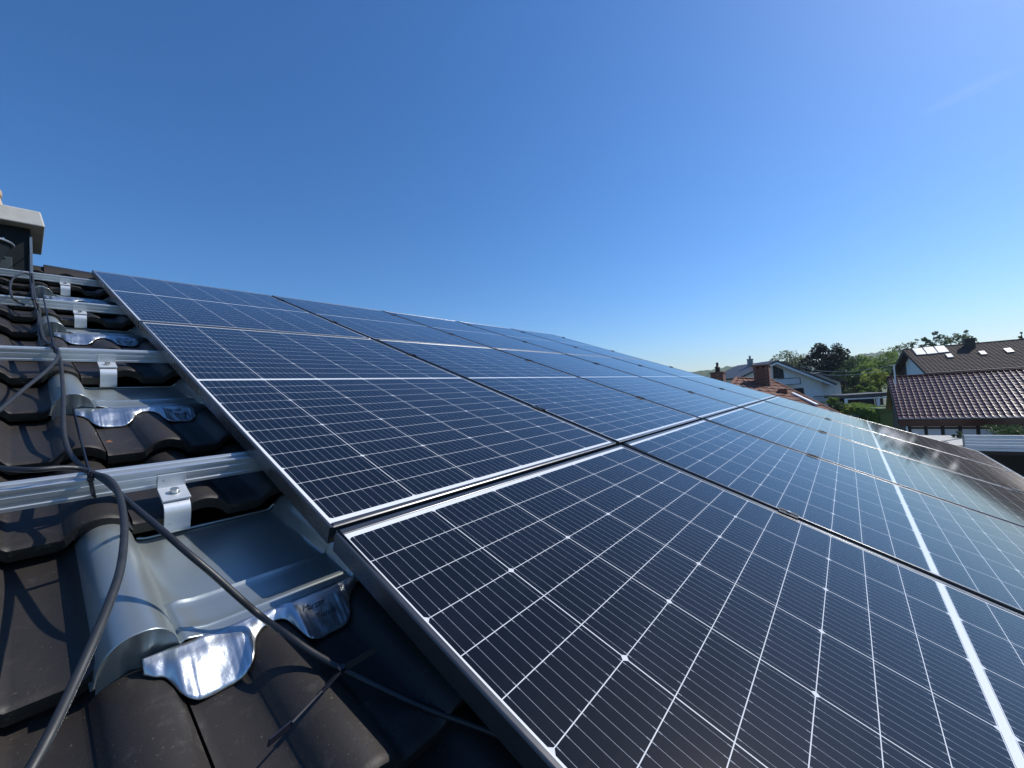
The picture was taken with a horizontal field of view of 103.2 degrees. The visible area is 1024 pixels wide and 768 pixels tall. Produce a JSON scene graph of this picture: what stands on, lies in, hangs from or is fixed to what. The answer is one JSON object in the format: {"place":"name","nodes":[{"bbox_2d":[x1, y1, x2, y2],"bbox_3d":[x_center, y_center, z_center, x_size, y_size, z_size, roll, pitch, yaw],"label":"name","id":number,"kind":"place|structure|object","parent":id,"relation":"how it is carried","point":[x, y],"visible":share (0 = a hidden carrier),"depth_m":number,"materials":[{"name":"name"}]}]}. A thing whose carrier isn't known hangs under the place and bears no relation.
{"place":"outdoors","nodes":[
{"label":"outdoors","id":0,"kind":"place"},
{"bbox_2d":[0,0,1023,371],"label":"sky","id":1,"kind":"structure","parent":0,"point":[686,185],"materials":[{"name":"blue"}]},
{"bbox_2d":[691,364,846,377],"bbox_3d":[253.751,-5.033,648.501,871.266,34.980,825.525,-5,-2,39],"label":"hills","id":2,"kind":"structure","parent":0,"point":[707,372],"depth_m":578.03,"materials":[{"name":"green plant"}]},
{"bbox_2d":[709,362,841,413],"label":"red roof house","id":3,"kind":"structure","parent":0,"point":[762,380],"depth_m":15.29,"materials":[{"name":"orange tile"}]},
{"bbox_2d":[818,350,902,368],"bbox_3d":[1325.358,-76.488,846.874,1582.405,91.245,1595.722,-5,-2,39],"label":"hills","id":4,"kind":"structure","parent":0,"point":[876,354],"depth_m":856.04,"materials":[{"name":"green plant"}]},
{"bbox_2d":[842,385,886,406],"bbox_3d":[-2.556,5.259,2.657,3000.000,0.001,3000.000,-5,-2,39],"label":"ground","id":5,"kind":"structure","parent":0,"point":[884,399],"depth_m":80.17,"materials":[{"name":"grey concrete"}]},
{"bbox_2d":[0,264,522,767],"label":"house","id":6,"kind":"structure","parent":5,"relation":"on","point":[134,718],"depth_m":0.56,"materials":[{"name":"brown tile"}]},
{"bbox_2d":[0,238,14,261],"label":"vent hood","id":7,"kind":"object","parent":6,"relation":"on","point":[6,246],"visible":1,"depth_m":2.51,"materials":[{"name":"metal"}]},
{"bbox_2d":[0,190,44,284],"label":"chimney","id":8,"kind":"object","parent":6,"relation":"on","point":[21,230],"visible":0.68,"depth_m":2.79,"materials":[{"name":"concrete"}]},
{"bbox_2d":[59,278,70,295],"bbox_3d":[-2.852,-0.617,2.588,0.125,0.110,0.045,22,14,37],"label":"roof hook","id":9,"kind":"object","parent":6,"relation":"attached to","point":[65,285],"visible":1,"depth_m":2.56,"materials":[{"name":"metal"}]},
{"bbox_2d":[0,268,101,286],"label":"mounting rail","id":10,"kind":"object","parent":9,"relation":"attached to","point":[44,277],"depth_m":2.53,"materials":[{"name":"metal"}]},
{"bbox_2d":[9,273,31,305],"bbox_3d":[-2.511,-0.503,2.078,0.840,0.058,0.080,22,14,37],"label":"power cable","id":11,"kind":"object","parent":10,"relation":"hanging from","point":[10,287],"visible":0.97,"depth_m":1.90,"materials":[{"name":"black rubber"}]},
{"bbox_2d":[92,270,370,338],"bbox_3d":[-1.936,-0.532,2.747,1.773,0.038,1.128,22,14,37],"label":"photovoltaic module","id":12,"kind":"object","parent":10,"relation":"on","point":[136,299],"visible":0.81,"depth_m":2.53,"materials":[{"name":"blue glass"}]},
{"bbox_2d":[272,295,489,347],"bbox_3d":[-1.202,-0.551,3.637,1.773,0.038,1.128,22,14,37],"label":"photovoltaic module","id":13,"kind":"object","parent":10,"relation":"on","point":[375,324],"visible":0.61,"depth_m":3.48,"materials":[{"name":"blue glass"}]},
{"bbox_2d":[383,311,561,353],"bbox_3d":[-0.469,-0.570,4.528,1.773,0.038,1.128,22,14,37],"label":"photovoltaic module","id":14,"kind":"object","parent":10,"relation":"on","point":[490,339],"visible":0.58,"depth_m":4.40,"materials":[{"name":"blue glass"}]},
{"bbox_2d":[458,321,607,356],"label":"photovoltaic module","id":15,"kind":"object","parent":10,"relation":"on","point":[562,348],"visible":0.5,"depth_m":5.31,"materials":[{"name":"blue glass"}]},
{"bbox_2d":[514,329,643,359],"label":"photovoltaic module","id":16,"kind":"object","parent":10,"relation":"on","point":[591,348],"visible":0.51,"depth_m":6.22,"materials":[{"name":"blue glass"}]},
{"bbox_2d":[35,285,115,304],"bbox_3d":[-2.628,-0.534,2.486,0.434,0.108,0.418,22,14,37],"label":"metal flashing tile","id":17,"kind":"object","parent":6,"relation":"on","point":[49,294],"visible":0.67,"depth_m":2.34,"materials":[{"name":"silver metal"}]},
{"bbox_2d":[73,305,86,327],"bbox_3d":[-2.135,-0.333,2.003,0.125,0.110,0.045,22,14,37],"label":"roof hook","id":18,"kind":"object","parent":6,"relation":"attached to","point":[80,316],"visible":0.96,"depth_m":1.98,"materials":[{"name":"metal"}]},
{"bbox_2d":[0,295,125,314],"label":"mounting rail","id":19,"kind":"object","parent":18,"relation":"attached to","point":[59,304],"depth_m":1.95,"materials":[{"name":"metal"}]},
{"bbox_2d":[0,272,60,411],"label":"power cable","id":20,"kind":"object","parent":19,"relation":"attached to","point":[8,402],"visible":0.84,"depth_m":1.09,"materials":[{"name":"black rubber"}]},
{"bbox_2d":[29,255,33,305],"bbox_3d":[-2.964,-0.713,2.495,2.281,0.078,0.028,22,14,37],"label":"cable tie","id":21,"kind":"object","parent":19,"relation":"attached to","point":[32,298],"visible":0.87,"depth_m":2.05,"materials":[{"name":"black plastic"}]},
{"bbox_2d":[41,286,55,353],"bbox_3d":[-1.969,-0.307,1.712,1.411,0.033,0.020,22,14,37],"label":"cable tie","id":22,"kind":"object","parent":19,"relation":"attached to","point":[52,346],"visible":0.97,"depth_m":1.54,"materials":[{"name":"black plastic"}]},
{"bbox_2d":[37,316,147,345],"bbox_3d":[-1.911,-0.250,1.901,0.434,0.108,0.418,22,14,37],"label":"metal flashing tile","id":23,"kind":"object","parent":6,"relation":"on","point":[134,336],"visible":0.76,"depth_m":1.80,"materials":[{"name":"silver metal"}]},
{"bbox_2d":[97,354,116,386],"bbox_3d":[-1.418,-0.049,1.418,0.125,0.110,0.045,22,14,37],"label":"roof hook","id":24,"kind":"object","parent":6,"relation":"attached to","point":[107,365],"visible":1,"depth_m":1.39,"materials":[{"name":"metal"}]},
{"bbox_2d":[0,345,167,362],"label":"mounting rail","id":25,"kind":"object","parent":24,"relation":"attached to","point":[23,353],"depth_m":1.36,"materials":[{"name":"metal"}]},
{"bbox_2d":[47,373,206,426],"bbox_3d":[-1.194,0.034,1.316,0.434,0.108,0.418,22,14,37],"label":"metal flashing tile","id":26,"kind":"object","parent":6,"relation":"on","point":[179,400],"visible":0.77,"depth_m":1.24,"materials":[{"name":"silver metal"}]},
{"bbox_2d":[157,472,190,532],"bbox_3d":[-0.700,0.235,0.833,0.125,0.110,0.045,22,14,37],"label":"roof hook","id":27,"kind":"object","parent":6,"relation":"attached to","point":[174,493],"visible":0.87,"depth_m":0.81,"materials":[{"name":"metal"}]},
{"bbox_2d":[0,451,262,512],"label":"mounting rail","id":28,"kind":"object","parent":27,"relation":"attached to","point":[16,495],"depth_m":0.77,"materials":[{"name":"metal"}]},
{"bbox_2d":[24,272,128,767],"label":"power cable","id":29,"kind":"object","parent":28,"relation":"attached to","point":[40,751],"visible":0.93,"depth_m":0.45,"materials":[{"name":"black rubber"}]},
{"bbox_2d":[72,407,96,497],"bbox_3d":[-0.944,0.113,0.886,0.531,0.068,0.016,22,14,37],"label":"cable tie","id":30,"kind":"object","parent":28,"relation":"attached to","point":[90,478],"visible":1,"depth_m":0.77,"materials":[{"name":"black plastic"}]},
{"bbox_2d":[139,321,615,543],"bbox_3d":[-0.613,-0.008,1.668,1.773,0.038,1.128,22,14,37],"label":"photovoltaic module","id":31,"kind":"object","parent":28,"relation":"on","point":[331,435],"visible":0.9,"depth_m":1.26,"materials":[{"name":"blue glass"}]},
{"bbox_2d":[376,339,699,446],"bbox_3d":[0.120,-0.028,2.558,1.773,0.038,1.128,22,14,37],"label":"photovoltaic module","id":32,"kind":"object","parent":28,"relation":"on","point":[617,417],"visible":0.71,"depth_m":2.32,"materials":[{"name":"blue glass"}]},
{"bbox_2d":[532,406,545,411],"bbox_3d":[0.117,0.120,1.816,0.050,0.039,0.042,22,14,37],"label":"panel clamp","id":33,"kind":"object","parent":28,"relation":"attached to","point":[540,408],"visible":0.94,"depth_m":1.81,"materials":[{"name":"metal"}]},
{"bbox_2d":[494,348,738,420],"bbox_3d":[0.854,-0.047,3.449,1.773,0.038,1.128,22,14,37],"label":"photovoltaic module","id":34,"kind":"object","parent":28,"relation":"on","point":[701,407],"visible":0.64,"depth_m":3.28,"materials":[{"name":"blue glass"}]},
{"bbox_2d":[566,354,760,408],"bbox_3d":[1.588,-0.066,4.339,1.773,0.038,1.128,22,14,37],"label":"photovoltaic module","id":35,"kind":"object","parent":28,"relation":"on","point":[723,395],"visible":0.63,"depth_m":4.21,"materials":[{"name":"blue glass"}]},
{"bbox_2d":[612,357,775,400],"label":"photovoltaic module","id":36,"kind":"object","parent":28,"relation":"on","point":[756,394],"visible":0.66,"depth_m":5.13,"materials":[{"name":"blue glass"}]},
{"bbox_2d":[74,493,358,699],"bbox_3d":[-0.476,0.317,0.731,0.434,0.108,0.418,22,14,37],"label":"metal flashing tile","id":37,"kind":"object","parent":6,"relation":"on","point":[278,558],"visible":0.78,"depth_m":0.65,"materials":[{"name":"silver metal"}]},
{"bbox_2d":[0,465,497,738],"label":"power cable","id":38,"kind":"object","parent":6,"relation":"attached to","point":[213,574],"visible":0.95,"depth_m":0.58,"materials":[{"name":"black rubber"}]},
{"bbox_2d":[128,516,132,529],"bbox_3d":[-0.649,0.225,0.685,0.010,0.058,0.068,-2,-2,-33],"label":"cable tie","id":39,"kind":"object","parent":38,"relation":"attached to","point":[130,525],"visible":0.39,"depth_m":0.69,"materials":[{"name":"black plastic"}]},
{"bbox_2d":[267,646,375,746],"bbox_3d":[-0.235,0.378,0.501,0.033,0.023,0.169,-4,-2,19],"label":"cable tie","id":40,"kind":"object","parent":38,"relation":"attached to","point":[341,668],"visible":1,"depth_m":0.52,"materials":[{"name":"black plastic"}]},
{"bbox_2d":[725,356,846,405],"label":"white house","id":41,"kind":"structure","parent":5,"relation":"on","point":[816,386],"depth_m":55.98,"materials":[{"name":"paint"}]},
{"bbox_2d":[773,366,783,378],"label":"window","id":42,"kind":"structure","parent":41,"relation":"in","point":[777,372],"depth_m":55.84,"materials":[{"name":"black glass"}]},
{"bbox_2d":[794,388,803,393],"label":"window","id":43,"kind":"structure","parent":41,"relation":"in","point":[801,390],"depth_m":55.84,"materials":[{"name":"black glass"}]},
{"bbox_2d":[770,350,808,370],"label":"broadleaf tree","id":44,"kind":"object","parent":5,"relation":"on","point":[793,361],"visible":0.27,"depth_m":70.94,"materials":[{"name":"green plant"}]},
{"bbox_2d":[798,342,850,374],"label":"pine tree","id":45,"kind":"object","parent":5,"relation":"on","point":[828,362],"visible":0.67,"depth_m":64.91,"materials":[{"name":"green plant"}]},
{"bbox_2d":[826,397,838,405],"bbox_3d":[31.695,2.825,39.988,1.165,3.209,1.121,-5,-2,39],"label":"shrub","id":46,"kind":"object","parent":5,"relation":"on","point":[831,400],"visible":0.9,"depth_m":39.90,"materials":[{"name":"green plant"}]},
{"bbox_2d":[831,401,844,411],"bbox_3d":[26.524,2.963,32.976,0.947,3.162,1.508,-4,-2,20],"label":"shrub","id":47,"kind":"object","parent":5,"relation":"on","point":[838,406],"visible":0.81,"depth_m":32.84,"materials":[{"name":"green plant"}]},
{"bbox_2d":[829,368,856,393],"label":"broadleaf tree","id":48,"kind":"object","parent":5,"relation":"on","point":[843,385],"visible":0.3,"depth_m":57.66,"materials":[{"name":"green plant"}]},
{"bbox_2d":[831,355,861,388],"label":"broadleaf tree","id":49,"kind":"object","parent":5,"relation":"on","point":[848,365],"visible":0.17,"depth_m":61.37,"materials":[{"name":"green plant"}]},
{"bbox_2d":[840,406,854,415],"bbox_3d":[24.880,3.086,29.958,0.797,2.940,0.808,-4,-2,-1],"label":"shrub","id":50,"kind":"object","parent":5,"relation":"on","point":[846,410],"visible":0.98,"depth_m":29.81,"materials":[{"name":"green plant"}]},
{"bbox_2d":[824,392,886,410],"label":"flat roof garage","id":51,"kind":"structure","parent":5,"relation":"on","point":[867,397],"depth_m":43.10,"materials":[{"name":"white paint"}]},
{"bbox_2d":[843,375,868,393],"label":"broadleaf tree","id":52,"kind":"object","parent":5,"relation":"on","point":[855,379],"visible":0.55,"depth_m":49.91,"materials":[{"name":"green plant"}]},
{"bbox_2d":[849,361,881,390],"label":"broadleaf tree","id":53,"kind":"object","parent":5,"relation":"on","point":[862,367],"visible":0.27,"depth_m":55.60,"materials":[{"name":"green plant"}]},
{"bbox_2d":[854,385,877,392],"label":"broadleaf tree","id":54,"kind":"object","parent":5,"relation":"on","point":[871,388],"visible":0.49,"depth_m":47.60,"materials":[{"name":"green plant"}]},
{"bbox_2d":[843,402,893,427],"bbox_3d":[31.668,2.903,35.984,1.812,2.392,5.448,-4,-2,15],"label":"hedge","id":55,"kind":"object","parent":5,"relation":"on","point":[876,414],"visible":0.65,"depth_m":34.32,"materials":[{"name":"green plant"}]},
{"bbox_2d":[860,368,889,404],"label":"broadleaf tree","id":56,"kind":"object","parent":5,"relation":"on","point":[877,375],"visible":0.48,"depth_m":51.39,"materials":[{"name":"green plant"}]},
{"bbox_2d":[850,347,900,404],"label":"broadleaf tree","id":57,"kind":"object","parent":5,"relation":"on","point":[878,363],"visible":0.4,"depth_m":63.01,"materials":[{"name":"green plant"}]},
{"bbox_2d":[891,342,908,352],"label":"sparse tree","id":58,"kind":"object","parent":5,"relation":"on","point":[900,346],"visible":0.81,"depth_m":77.85,"materials":[{"name":"green plant"}]},
{"bbox_2d":[906,339,918,347],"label":"sparse tree","id":59,"kind":"object","parent":5,"relation":"on","point":[911,344],"visible":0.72,"depth_m":78.02,"materials":[{"name":"green plant"}]},
{"bbox_2d":[918,331,948,347],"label":"sparse tree","id":60,"kind":"object","parent":5,"relation":"on","point":[938,337],"visible":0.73,"depth_m":77.81,"materials":[{"name":"green plant"}]},
{"bbox_2d":[944,335,960,344],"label":"sparse tree","id":61,"kind":"object","parent":5,"relation":"on","point":[950,341],"visible":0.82,"depth_m":77.80,"materials":[{"name":"green plant"}]},
{"bbox_2d":[951,431,961,437],"bbox_3d":[20.341,3.305,18.446,0.377,2.354,0.354,-5,-2,26],"label":"shrub","id":62,"kind":"object","parent":5,"relation":"on","point":[959,435],"visible":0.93,"depth_m":18.47,"materials":[{"name":"green plant"}]},
{"bbox_2d":[952,330,973,343],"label":"sparse tree","id":63,"kind":"object","parent":5,"relation":"on","point":[963,336],"visible":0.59,"depth_m":77.63,"materials":[{"name":"green plant"}]},
{"bbox_2d":[921,434,1023,476],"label":"carport","id":64,"kind":"object","parent":5,"relation":"on","point":[1007,451],"visible":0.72,"depth_m":16.23,"materials":[{"name":"white paint"}]},
{"bbox_2d":[981,424,1023,434],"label":"shrub","id":65,"kind":"object","parent":5,"relation":"on","point":[1009,430],"visible":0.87,"depth_m":17.90,"materials":[{"name":"green plant"}]},
{"bbox_2d":[886,368,1023,434],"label":"barn","id":66,"kind":"structure","parent":0,"point":[966,403],"depth_m":21.79,"materials":[{"name":"red tile"}]},
{"bbox_2d":[893,365,895,384],"bbox_3d":[23.038,-0.554,24.471,0.437,1.220,0.067,-3,-2,-23],"label":"service mast","id":67,"kind":"object","parent":66,"relation":"on","point":[894,374],"visible":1,"depth_m":24.48,"materials":[{"name":"grey metal"}]},
{"bbox_2d":[800,365,891,371],"bbox_3d":[27.865,-1.496,35.257,0.023,1.074,23.522,-4,-2,24],"label":"overhead wire","id":68,"kind":"object","parent":67,"relation":"attached to","point":[848,371],"visible":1,"depth_m":32.13,"materials":[{"name":"grey metal"}]},
{"bbox_2d":[889,338,1023,375],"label":"long house","id":69,"kind":"structure","parent":0,"point":[969,354],"depth_m":40.95,"materials":[{"name":"weathered brown tile"},{"name":"white plaster"}]},
{"bbox_2d":[912,348,926,355],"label":"solar collector","id":70,"kind":"object","parent":69,"relation":"on","point":[919,351],"visible":1,"depth_m":44.26,"materials":[{"name":"white glass"}]},
{"bbox_2d":[923,347,937,354],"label":"solar collector","id":71,"kind":"object","parent":69,"relation":"on","point":[929,350],"visible":1,"depth_m":43.82,"materials":[{"name":"white glass"}]},
{"bbox_2d":[934,345,948,352],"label":"solar collector","id":72,"kind":"object","parent":69,"relation":"on","point":[942,349],"visible":1,"depth_m":43.44,"materials":[{"name":"white glass"}]},
{"bbox_3d":[2.000,0.415,2.666,0.038,0.038,5.730,22,14,37],"label":"mounting rail","id":73,"kind":"object","parent":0,"visible":0},
{"bbox_2d":[778,507,798,518],"bbox_3d":[0.834,0.404,1.231,0.050,0.039,0.042,22,14,37],"label":"panel clamp","id":74,"kind":"object","parent":73,"relation":"attached to","point":[788,513],"visible":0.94,"depth_m":1.22,"materials":[{"name":"metal"}]},
{"bbox_3d":[2.717,0.699,2.081,0.038,0.038,5.730,22,14,37],"label":"mounting rail","id":75,"kind":"object","parent":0,"visible":0},
{"bbox_2d":[333,445,1023,767],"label":"photovoltaic module","id":76,"kind":"object","parent":75,"relation":"on","point":[620,606],"visible":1,"depth_m":0.65,"materials":[{"name":"blue glass"}]},
{"bbox_2d":[624,419,1023,615],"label":"photovoltaic module","id":77,"kind":"object","parent":75,"relation":"on","point":[981,555],"visible":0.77,"depth_m":1.47,"materials":[{"name":"blue glass"}]},
{"bbox_2d":[704,408,1023,526],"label":"photovoltaic module","id":78,"kind":"object","parent":75,"relation":"on","point":[991,500],"visible":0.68,"depth_m":2.32,"materials":[{"name":"blue glass"}]},
{"bbox_2d":[742,401,1023,491],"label":"photovoltaic module","id":79,"kind":"object","parent":75,"relation":"on","point":[974,469],"visible":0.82,"depth_m":3.15,"materials":[{"name":"blue glass"}]},
{"bbox_2d":[764,396,1015,472],"bbox_3d":[3.645,0.438,4.151,1.773,0.040,1.128,21,14,37],"label":"photovoltaic module","id":80,"kind":"object","parent":75,"relation":"on","point":[952,449],"visible":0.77,"depth_m":4.02,"materials":[{"name":"blue glass"}]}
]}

